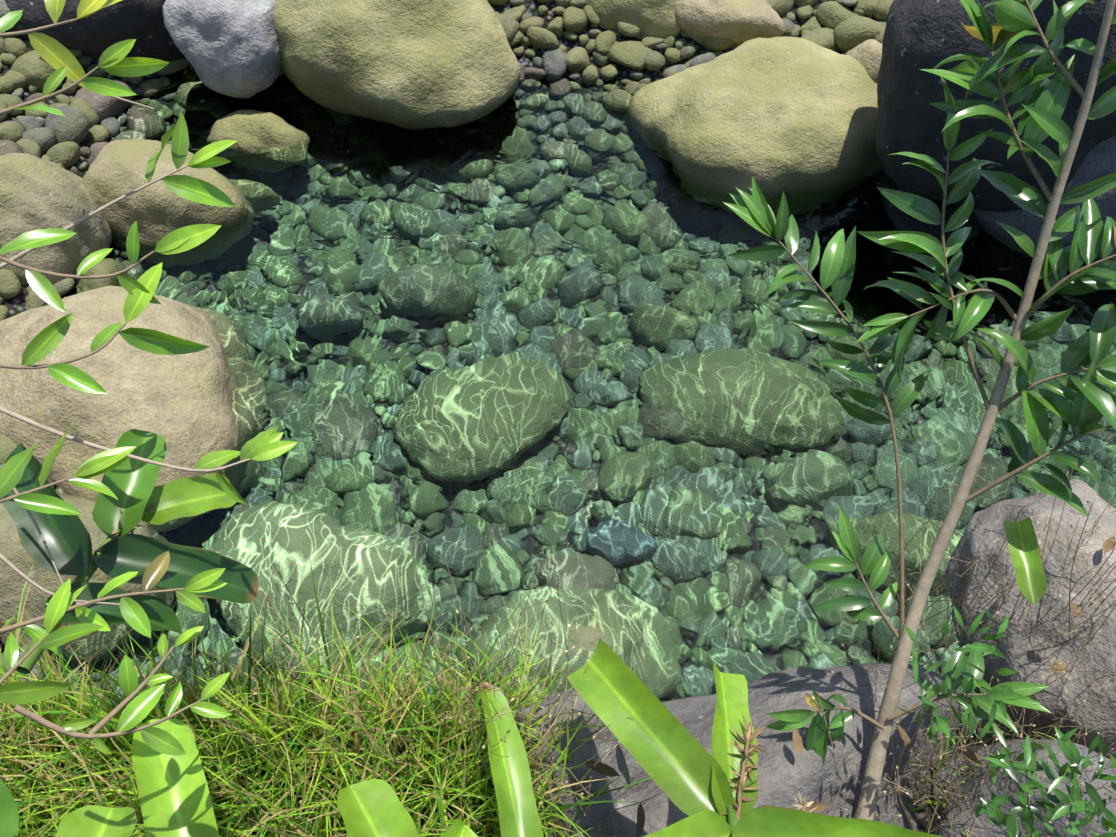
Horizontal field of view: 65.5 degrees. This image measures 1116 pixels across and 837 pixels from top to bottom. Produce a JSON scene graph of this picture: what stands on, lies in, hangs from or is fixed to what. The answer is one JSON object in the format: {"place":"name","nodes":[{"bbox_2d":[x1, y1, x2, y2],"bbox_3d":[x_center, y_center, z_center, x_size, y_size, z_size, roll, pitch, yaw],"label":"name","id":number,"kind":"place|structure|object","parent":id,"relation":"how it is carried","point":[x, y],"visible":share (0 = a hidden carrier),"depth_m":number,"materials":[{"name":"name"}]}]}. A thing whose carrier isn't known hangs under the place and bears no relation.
{"place":"outdoors","nodes":[
{"label":"outdoors","id":0,"kind":"place"},
{"bbox_2d":[0,548,1103,836],"bbox_3d":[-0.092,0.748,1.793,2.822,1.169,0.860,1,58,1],"label":"bank grass","id":1,"kind":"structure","parent":0,"point":[262,718],"depth_m":1.53,"materials":[{"name":"green plant"}]},
{"bbox_2d":[0,67,1115,743],"bbox_3d":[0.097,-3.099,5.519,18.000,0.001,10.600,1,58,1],"label":"water","id":2,"kind":"structure","parent":0,"point":[518,339],"depth_m":3.59,"materials":[{"name":"liquid"}]},
{"bbox_2d":[0,0,1115,836],"bbox_3d":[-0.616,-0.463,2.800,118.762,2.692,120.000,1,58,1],"label":"ground","id":3,"kind":"structure","parent":0,"point":[16,304],"depth_m":4.33,"materials":[{"name":"brown soil"}]},
{"bbox_2d":[0,0,1115,836],"bbox_3d":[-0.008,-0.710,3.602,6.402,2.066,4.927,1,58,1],"label":"boulders","id":4,"kind":"object","parent":3,"relation":"on","point":[766,106],"visible":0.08,"depth_m":3.79,"materials":[{"name":"beige stone"}]},
{"bbox_2d":[0,0,1115,836],"bbox_3d":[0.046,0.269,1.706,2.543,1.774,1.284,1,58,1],"label":"branches","id":5,"kind":"object","parent":3,"relation":"on","point":[882,724],"visible":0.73,"depth_m":1.60,"materials":[{"name":"brown wood"}]},
{"bbox_2d":[0,429,1046,836],"bbox_3d":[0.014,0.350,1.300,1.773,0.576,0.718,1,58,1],"label":"broad leaves","id":6,"kind":"object","parent":5,"relation":"on","point":[686,771],"visible":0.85,"depth_m":1.35,"materials":[{"name":"green plant"}]},
{"bbox_2d":[0,0,1115,836],"bbox_3d":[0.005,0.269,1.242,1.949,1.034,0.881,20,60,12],"label":"shrub leaves","id":7,"kind":"object","parent":5,"relation":"on","point":[114,60],"visible":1,"depth_m":1.22,"materials":[{"name":"green plant"}]},
{"bbox_2d":[723,0,1115,765],"bbox_3d":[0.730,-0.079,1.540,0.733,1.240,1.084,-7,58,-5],"label":"tree leaves","id":8,"kind":"object","parent":5,"relation":"attached to","point":[1039,112],"visible":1,"depth_m":1.55,"materials":[{"name":"green plant"}]}
]}

